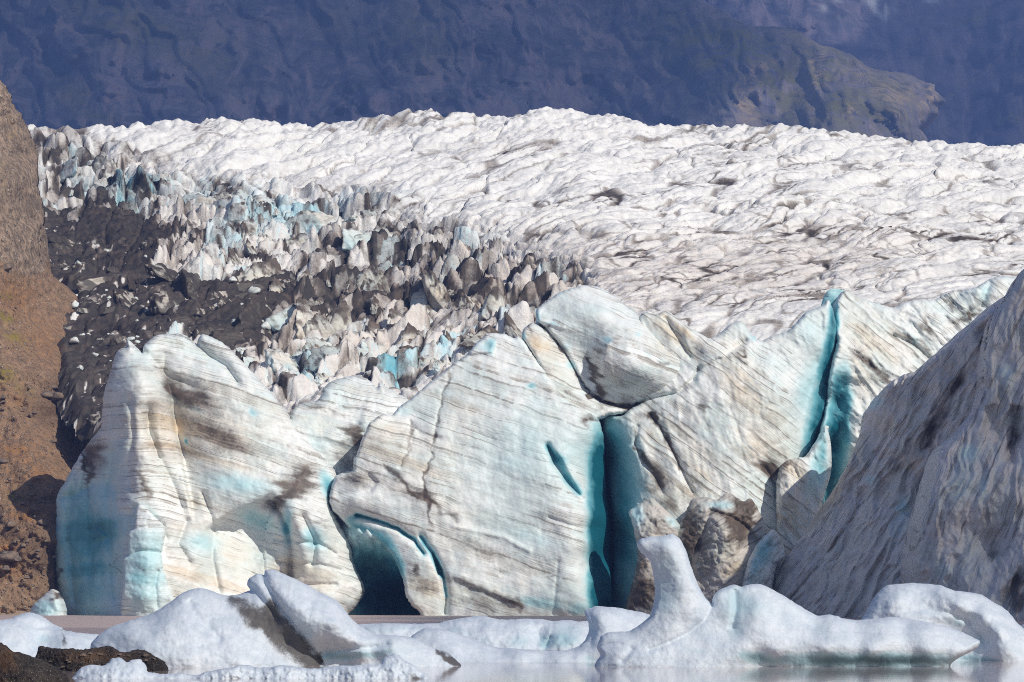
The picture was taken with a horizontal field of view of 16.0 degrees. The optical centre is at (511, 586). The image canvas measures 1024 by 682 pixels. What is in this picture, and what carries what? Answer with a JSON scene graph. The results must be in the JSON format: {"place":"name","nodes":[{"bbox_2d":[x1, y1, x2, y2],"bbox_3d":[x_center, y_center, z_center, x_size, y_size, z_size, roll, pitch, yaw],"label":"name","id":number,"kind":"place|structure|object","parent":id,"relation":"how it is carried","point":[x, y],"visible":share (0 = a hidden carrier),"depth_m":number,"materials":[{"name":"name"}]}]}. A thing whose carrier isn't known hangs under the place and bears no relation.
{"place":"outdoors","nodes":[
{"label":"outdoors","id":0,"kind":"place"},
{"bbox_2d":[0,610,69,614],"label":"beach","id":1,"kind":"structure","parent":0,"point":[19,612],"depth_m":510.33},
{"bbox_2d":[0,80,90,613],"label":"hillside","id":2,"kind":"structure","parent":0,"point":[37,293],"depth_m":565.02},
{"bbox_2d":[3,263,12,269],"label":"stone","id":3,"kind":"object","parent":2,"relation":"on","point":[7,266],"visible":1,"depth_m":581.93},
{"bbox_2d":[0,551,21,561],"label":"stone","id":4,"kind":"object","parent":2,"relation":"on","point":[9,556],"visible":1,"depth_m":512.76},
{"bbox_2d":[37,519,47,525],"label":"stone","id":5,"kind":"object","parent":2,"relation":"on","point":[43,522],"visible":1,"depth_m":517.94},
{"bbox_2d":[40,391,53,397],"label":"stone","id":6,"kind":"object","parent":2,"relation":"on","point":[46,394],"visible":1,"depth_m":562.43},
{"bbox_2d":[50,392,63,402],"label":"stone","id":7,"kind":"object","parent":2,"relation":"on","point":[56,396],"visible":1,"depth_m":562.84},
{"bbox_2d":[0,0,944,142],"bbox_3d":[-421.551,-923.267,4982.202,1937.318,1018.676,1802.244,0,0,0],"label":"mountain","id":8,"kind":"structure","parent":0,"point":[76,64],"depth_m":4600.28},
{"bbox_2d":[0,614,1023,681],"bbox_3d":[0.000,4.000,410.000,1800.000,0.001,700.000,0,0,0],"label":"water","id":9,"kind":"structure","parent":0,"point":[983,671],"depth_m":169.46,"materials":[{"name":"grey liquid"}]},
{"bbox_2d":[0,643,69,681],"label":"dark boulder","id":10,"kind":"object","parent":9,"relation":"in","point":[18,667],"visible":1,"depth_m":152.16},
{"bbox_2d":[30,589,67,614],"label":"ice chunk","id":11,"kind":"object","parent":9,"relation":"on","point":[51,602],"visible":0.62,"depth_m":505.08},
{"bbox_2d":[0,612,98,656],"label":"iceberg","id":12,"kind":"object","parent":9,"relation":"on","point":[28,633],"visible":0.44,"depth_m":205.85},
{"bbox_2d":[35,646,167,670],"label":"gravel mound","id":13,"kind":"object","parent":9,"relation":"in","point":[57,657],"visible":0.45,"depth_m":172.46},
{"bbox_2d":[55,333,364,615],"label":"ice tower","id":14,"kind":"structure","parent":9,"relation":"on","point":[203,463],"depth_m":505.30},
{"bbox_2d":[72,653,430,678],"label":"iceberg","id":15,"kind":"object","parent":9,"relation":"on","point":[393,666],"visible":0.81,"depth_m":158.37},
{"bbox_2d":[90,569,460,666],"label":"iceberg","id":16,"kind":"object","parent":9,"relation":"on","point":[271,618],"visible":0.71,"depth_m":182.38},
{"bbox_2d":[335,471,419,614],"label":"cave back","id":17,"kind":"object","parent":9,"relation":"on","point":[375,563],"visible":0.33,"depth_m":514.51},
{"bbox_2d":[329,333,612,615],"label":"ice wall","id":18,"kind":"structure","parent":9,"relation":"in","point":[473,483],"depth_m":502.65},
{"bbox_2d":[358,616,588,649],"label":"iceberg","id":19,"kind":"object","parent":9,"relation":"on","point":[536,634],"visible":0.38,"depth_m":232.32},
{"bbox_2d":[411,606,649,661],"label":"iceberg","id":20,"kind":"object","parent":9,"relation":"on","point":[601,620],"visible":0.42,"depth_m":194.78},
{"bbox_2d":[600,420,613,586],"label":"crevasse back","id":21,"kind":"object","parent":9,"relation":"in","point":[611,532],"visible":0.06,"depth_m":522.07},
{"bbox_2d":[625,498,679,614],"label":"dirty serac","id":22,"kind":"object","parent":9,"relation":"in","point":[650,517],"visible":0.48,"depth_m":494.65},
{"bbox_2d":[602,300,836,608],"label":"ice cliff","id":23,"kind":"structure","parent":9,"relation":"on","point":[736,409],"depth_m":507.81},
{"bbox_2d":[522,285,679,420],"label":"ice dome","id":24,"kind":"structure","parent":23,"relation":"on","point":[599,354],"depth_m":510.15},
{"bbox_2d":[678,493,766,602],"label":"dirty serac","id":25,"kind":"object","parent":9,"relation":"in","point":[722,536],"visible":0.77,"depth_m":494.52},
{"bbox_2d":[742,529,784,588],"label":"blue serac","id":26,"kind":"object","parent":9,"relation":"in","point":[767,556],"visible":0.56,"depth_m":490.24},
{"bbox_2d":[594,534,979,666],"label":"swan neck iceberg","id":27,"kind":"object","parent":9,"relation":"on","point":[686,623],"visible":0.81,"depth_m":181.92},
{"bbox_2d":[774,425,831,576],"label":"ice buttress","id":28,"kind":"structure","parent":9,"relation":"in","point":[801,484],"depth_m":503.05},
{"bbox_2d":[773,297,1003,616],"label":"shaded ice slope","id":29,"kind":"structure","parent":9,"relation":"on","point":[844,557],"depth_m":474.78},
{"bbox_2d":[861,583,1023,660],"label":"iceberg","id":30,"kind":"object","parent":9,"relation":"on","point":[995,630],"visible":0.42,"depth_m":196.81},
{"bbox_2d":[900,269,1023,620],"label":"shaded ice buttress","id":31,"kind":"structure","parent":9,"relation":"in","point":[965,530],"depth_m":442.08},
{"bbox_2d":[27,106,1023,443],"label":"glacier","id":32,"kind":"object","parent":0,"point":[765,232],"visible":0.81,"depth_m":637.03,"materials":[{"name":"ice"}]},
{"bbox_2d":[48,242,71,253],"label":"debris covered serac","id":33,"kind":"object","parent":32,"relation":"on","point":[56,246],"visible":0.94,"depth_m":642.60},
{"bbox_2d":[48,236,74,246],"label":"debris covered serac","id":34,"kind":"object","parent":32,"relation":"on","point":[51,239],"visible":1,"depth_m":646.34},
{"bbox_2d":[53,261,70,268],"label":"debris covered serac","id":35,"kind":"object","parent":32,"relation":"on","point":[62,265],"visible":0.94,"depth_m":633.99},
{"bbox_2d":[60,155,77,183],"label":"serac","id":36,"kind":"object","parent":32,"relation":"on","point":[69,168],"visible":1,"depth_m":684.61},
{"bbox_2d":[61,173,90,190],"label":"serac","id":37,"kind":"object","parent":32,"relation":"on","point":[78,178],"visible":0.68,"depth_m":681.70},
{"bbox_2d":[78,307,90,312],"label":"debris covered serac","id":38,"kind":"object","parent":32,"relation":"on","point":[83,310],"visible":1,"depth_m":603.10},
{"bbox_2d":[80,299,100,304],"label":"debris covered serac","id":39,"kind":"object","parent":32,"relation":"on","point":[91,300],"visible":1,"depth_m":608.68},
{"bbox_2d":[86,408,101,426],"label":"debris covered serac","id":40,"kind":"object","parent":32,"relation":"on","point":[92,420],"visible":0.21,"depth_m":543.65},
{"bbox_2d":[76,272,124,294],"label":"debris covered serac","id":41,"kind":"object","parent":32,"relation":"on","point":[90,282],"visible":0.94,"depth_m":618.71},
{"bbox_2d":[93,177,108,187],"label":"serac","id":42,"kind":"object","parent":32,"relation":"on","point":[102,182],"visible":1,"depth_m":676.79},
{"bbox_2d":[87,154,118,172],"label":"serac","id":43,"kind":"object","parent":32,"relation":"on","point":[99,161],"visible":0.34,"depth_m":688.79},
{"bbox_2d":[100,337,112,343],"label":"debris covered serac","id":44,"kind":"object","parent":32,"relation":"on","point":[105,340],"visible":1,"depth_m":586.84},
{"bbox_2d":[101,305,121,314],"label":"debris covered serac","id":45,"kind":"object","parent":32,"relation":"on","point":[107,310],"visible":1,"depth_m":600.33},
{"bbox_2d":[106,183,117,203],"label":"serac","id":46,"kind":"object","parent":32,"relation":"on","point":[114,188],"visible":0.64,"depth_m":669.93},
{"bbox_2d":[108,250,126,256],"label":"debris covered serac","id":47,"kind":"object","parent":32,"relation":"on","point":[116,252],"visible":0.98,"depth_m":636.58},
{"bbox_2d":[110,335,127,346],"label":"debris covered serac","id":48,"kind":"object","parent":32,"relation":"on","point":[114,340],"visible":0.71,"depth_m":583.57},
{"bbox_2d":[112,288,136,307],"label":"debris covered serac","id":49,"kind":"object","parent":32,"relation":"on","point":[122,297],"visible":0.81,"depth_m":605.97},
{"bbox_2d":[127,276,137,290],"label":"debris covered serac","id":50,"kind":"object","parent":32,"relation":"on","point":[132,281],"visible":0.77,"depth_m":614.85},
{"bbox_2d":[135,283,146,293],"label":"debris covered serac","id":51,"kind":"object","parent":32,"relation":"on","point":[140,288],"visible":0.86,"depth_m":612.46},
{"bbox_2d":[139,237,160,249],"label":"debris covered serac","id":52,"kind":"object","parent":32,"relation":"on","point":[148,242],"visible":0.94,"depth_m":635.19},
{"bbox_2d":[153,329,167,336],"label":"debris covered serac","id":53,"kind":"object","parent":32,"relation":"on","point":[158,332],"visible":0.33,"depth_m":577.53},
{"bbox_2d":[152,173,169,181],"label":"serac","id":54,"kind":"object","parent":32,"relation":"on","point":[158,176],"visible":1,"depth_m":674.44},
{"bbox_2d":[145,263,177,281],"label":"debris covered serac","id":55,"kind":"object","parent":32,"relation":"on","point":[161,271],"visible":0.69,"depth_m":615.11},
{"bbox_2d":[149,285,187,314],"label":"debris covered serac","id":56,"kind":"object","parent":32,"relation":"on","point":[164,300],"visible":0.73,"depth_m":598.11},
{"bbox_2d":[167,313,194,324],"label":"debris covered serac","id":57,"kind":"object","parent":32,"relation":"on","point":[183,318],"visible":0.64,"depth_m":592.12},
{"bbox_2d":[181,269,201,299],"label":"debris covered serac","id":58,"kind":"object","parent":32,"relation":"on","point":[191,284],"visible":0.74,"depth_m":607.72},
{"bbox_2d":[182,193,215,207],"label":"serac","id":59,"kind":"object","parent":32,"relation":"on","point":[208,201],"visible":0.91,"depth_m":661.10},
{"bbox_2d":[196,307,207,315],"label":"debris covered serac","id":60,"kind":"object","parent":32,"relation":"on","point":[200,311],"visible":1,"depth_m":594.62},
{"bbox_2d":[192,321,224,339],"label":"debris covered serac","id":61,"kind":"object","parent":32,"relation":"on","point":[207,328],"visible":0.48,"depth_m":577.76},
{"bbox_2d":[212,191,231,200],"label":"serac","id":62,"kind":"object","parent":32,"relation":"on","point":[221,194],"visible":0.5,"depth_m":662.47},
{"bbox_2d":[217,296,231,308],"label":"debris covered serac","id":63,"kind":"object","parent":32,"relation":"on","point":[222,302],"visible":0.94,"depth_m":597.58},
{"bbox_2d":[213,288,237,298],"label":"debris covered serac","id":64,"kind":"object","parent":32,"relation":"on","point":[218,292],"visible":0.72,"depth_m":602.54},
{"bbox_2d":[211,328,244,345],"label":"debris covered serac","id":65,"kind":"object","parent":32,"relation":"on","point":[228,336],"visible":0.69,"depth_m":576.86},
{"bbox_2d":[213,196,245,216],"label":"serac","id":66,"kind":"object","parent":32,"relation":"on","point":[220,204],"visible":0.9,"depth_m":653.65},
{"bbox_2d":[227,246,240,265],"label":"serac","id":67,"kind":"object","parent":32,"relation":"on","point":[233,258],"visible":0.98,"depth_m":623.77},
{"bbox_2d":[225,202,246,221],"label":"serac","id":68,"kind":"object","parent":32,"relation":"on","point":[236,212],"visible":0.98,"depth_m":648.46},
{"bbox_2d":[234,291,248,298],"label":"debris covered serac","id":69,"kind":"object","parent":32,"relation":"on","point":[242,294],"visible":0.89,"depth_m":602.77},
{"bbox_2d":[238,221,247,240],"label":"serac","id":70,"kind":"object","parent":32,"relation":"on","point":[243,229],"visible":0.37,"depth_m":638.91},
{"bbox_2d":[231,189,258,202],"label":"serac","id":71,"kind":"object","parent":32,"relation":"on","point":[240,193],"visible":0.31,"depth_m":662.60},
{"bbox_2d":[236,218,258,234],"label":"serac","id":72,"kind":"object","parent":32,"relation":"on","point":[252,225],"visible":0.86,"depth_m":641.63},
{"bbox_2d":[236,280,265,291],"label":"debris covered serac","id":73,"kind":"object","parent":32,"relation":"on","point":[244,286],"visible":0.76,"depth_m":610.16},
{"bbox_2d":[243,356,258,366],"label":"serac","id":74,"kind":"object","parent":32,"relation":"on","point":[247,360],"visible":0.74,"depth_m":564.60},
{"bbox_2d":[246,238,256,254],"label":"serac","id":75,"kind":"object","parent":32,"relation":"on","point":[250,249],"visible":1,"depth_m":630.37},
{"bbox_2d":[236,297,271,323],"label":"debris covered serac","id":76,"kind":"object","parent":32,"relation":"on","point":[253,310],"visible":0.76,"depth_m":588.63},
{"bbox_2d":[237,262,271,281],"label":"serac","id":77,"kind":"object","parent":32,"relation":"on","point":[255,271],"visible":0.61,"depth_m":614.71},
{"bbox_2d":[248,286,260,293],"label":"ice fragment","id":78,"kind":"object","parent":32,"relation":"on","point":[254,290],"visible":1,"depth_m":603.72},
{"bbox_2d":[252,194,271,203],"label":"serac","id":79,"kind":"object","parent":32,"relation":"on","point":[260,197],"visible":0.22,"depth_m":665.12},
{"bbox_2d":[247,258,284,274],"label":"serac","id":80,"kind":"object","parent":32,"relation":"on","point":[273,266],"visible":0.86,"depth_m":617.46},
{"bbox_2d":[261,321,271,329],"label":"ice fragment","id":81,"kind":"object","parent":32,"relation":"on","point":[265,325],"visible":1,"depth_m":585.81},
{"bbox_2d":[269,276,284,292],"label":"serac","id":82,"kind":"object","parent":32,"relation":"on","point":[276,285],"visible":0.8,"depth_m":611.05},
{"bbox_2d":[264,348,298,374],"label":"serac","id":83,"kind":"object","parent":32,"relation":"on","point":[275,359],"visible":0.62,"depth_m":559.42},
{"bbox_2d":[278,277,292,282],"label":"debris covered serac","id":84,"kind":"object","parent":32,"relation":"on","point":[284,279],"visible":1,"depth_m":614.18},
{"bbox_2d":[284,280,297,290],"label":"debris covered serac","id":85,"kind":"object","parent":32,"relation":"on","point":[292,284],"visible":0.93,"depth_m":611.37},
{"bbox_2d":[290,349,301,363],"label":"serac","id":86,"kind":"object","parent":32,"relation":"on","point":[296,356],"visible":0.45,"depth_m":574.54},
{"bbox_2d":[265,303,327,332],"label":"serac","id":87,"kind":"object","parent":32,"relation":"on","point":[277,321],"visible":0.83,"depth_m":586.89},
{"bbox_2d":[285,233,308,248],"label":"serac","id":88,"kind":"object","parent":32,"relation":"on","point":[298,239],"visible":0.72,"depth_m":636.58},
{"bbox_2d":[295,297,315,339],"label":"serac","id":89,"kind":"object","parent":32,"relation":"on","point":[304,314],"visible":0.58,"depth_m":584.38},
{"bbox_2d":[298,268,312,281],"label":"serac","id":90,"kind":"object","parent":32,"relation":"on","point":[306,272],"visible":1,"depth_m":611.89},
{"bbox_2d":[284,210,336,230],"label":"serac","id":91,"kind":"object","parent":32,"relation":"on","point":[318,220],"visible":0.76,"depth_m":647.45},
{"bbox_2d":[302,337,331,352],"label":"serac","id":92,"kind":"object","parent":32,"relation":"on","point":[313,342],"visible":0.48,"depth_m":571.93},
{"bbox_2d":[314,296,324,304],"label":"serac","id":93,"kind":"object","parent":32,"relation":"on","point":[320,299],"visible":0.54,"depth_m":599.35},
{"bbox_2d":[304,313,335,339],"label":"serac","id":94,"kind":"object","parent":32,"relation":"on","point":[325,328],"visible":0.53,"depth_m":583.33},
{"bbox_2d":[313,372,329,385],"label":"serac","id":95,"kind":"object","parent":32,"relation":"on","point":[320,379],"visible":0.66,"depth_m":552.63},
{"bbox_2d":[303,344,367,371],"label":"serac","id":96,"kind":"object","parent":32,"relation":"on","point":[311,363],"visible":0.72,"depth_m":565.72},
{"bbox_2d":[326,300,351,330],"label":"serac","id":97,"kind":"object","parent":32,"relation":"on","point":[338,316],"visible":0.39,"depth_m":588.26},
{"bbox_2d":[290,375,407,470],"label":"ice slab","id":98,"kind":"structure","parent":32,"relation":"on","point":[334,420],"depth_m":513.57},
{"bbox_2d":[344,214,357,221],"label":"serac","id":99,"kind":"object","parent":32,"relation":"on","point":[350,217],"visible":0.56,"depth_m":646.30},
{"bbox_2d":[342,228,366,252],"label":"serac","id":100,"kind":"object","parent":32,"relation":"on","point":[350,241],"visible":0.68,"depth_m":632.10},
{"bbox_2d":[360,209,376,218],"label":"serac","id":101,"kind":"object","parent":32,"relation":"on","point":[370,212],"visible":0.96,"depth_m":650.25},
{"bbox_2d":[354,265,389,292],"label":"serac","id":102,"kind":"object","parent":32,"relation":"on","point":[373,277],"visible":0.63,"depth_m":611.35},
{"bbox_2d":[361,341,386,352],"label":"serac","id":103,"kind":"object","parent":32,"relation":"on","point":[364,345],"visible":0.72,"depth_m":567.28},
{"bbox_2d":[366,320,382,331],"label":"serac","id":104,"kind":"object","parent":32,"relation":"on","point":[373,325],"visible":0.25,"depth_m":588.04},
{"bbox_2d":[354,227,396,241],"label":"serac","id":105,"kind":"object","parent":32,"relation":"on","point":[366,237],"visible":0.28,"depth_m":634.73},
{"bbox_2d":[370,296,383,314],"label":"serac","id":106,"kind":"object","parent":32,"relation":"on","point":[375,304],"visible":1,"depth_m":593.50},
{"bbox_2d":[386,308,402,328],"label":"serac","id":107,"kind":"object","parent":32,"relation":"on","point":[392,314],"visible":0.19,"depth_m":587.19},
{"bbox_2d":[393,345,417,356],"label":"serac","id":108,"kind":"object","parent":32,"relation":"on","point":[403,348],"visible":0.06,"depth_m":568.88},
{"bbox_2d":[397,322,420,343],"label":"serac","id":109,"kind":"object","parent":32,"relation":"on","point":[410,333],"visible":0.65,"depth_m":576.09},
{"bbox_2d":[410,278,428,306],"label":"serac","id":110,"kind":"object","parent":32,"relation":"on","point":[418,294],"visible":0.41,"depth_m":593.38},
{"bbox_2d":[418,355,438,368],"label":"serac","id":111,"kind":"object","parent":32,"relation":"on","point":[424,359],"visible":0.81,"depth_m":558.75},
{"bbox_2d":[426,305,436,325],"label":"serac","id":112,"kind":"object","parent":32,"relation":"on","point":[429,309],"visible":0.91,"depth_m":584.11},
{"bbox_2d":[420,267,450,310],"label":"serac","id":113,"kind":"object","parent":32,"relation":"on","point":[436,292],"visible":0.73,"depth_m":589.03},
{"bbox_2d":[432,360,451,373],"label":"serac","id":114,"kind":"object","parent":32,"relation":"on","point":[438,366],"visible":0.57,"depth_m":552.47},
{"bbox_2d":[458,292,480,310],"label":"serac","id":115,"kind":"object","parent":32,"relation":"on","point":[467,302],"visible":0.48,"depth_m":578.78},
{"bbox_2d":[459,325,499,348],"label":"serac","id":116,"kind":"object","parent":32,"relation":"on","point":[471,341],"visible":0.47,"depth_m":554.42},
{"bbox_2d":[479,286,504,319],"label":"serac","id":117,"kind":"object","parent":32,"relation":"on","point":[494,301],"visible":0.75,"depth_m":570.50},
{"bbox_2d":[503,311,521,337],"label":"serac","id":118,"kind":"object","parent":32,"relation":"on","point":[511,329],"visible":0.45,"depth_m":555.82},
{"bbox_2d":[821,289,844,305],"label":"crevasse back","id":119,"kind":"object","parent":32,"relation":"on","point":[831,295],"visible":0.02,"depth_m":525.91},
{"bbox_2d":[702,0,1023,145],"bbox_3d":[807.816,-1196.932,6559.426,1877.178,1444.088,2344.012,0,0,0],"label":"mountain","id":120,"kind":"structure","parent":0,"point":[966,57],"depth_m":6326.94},
{"bbox_2d":[817,276,1015,506],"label":"ice ridge","id":121,"kind":"structure","parent":0,"point":[879,347],"depth_m":516.27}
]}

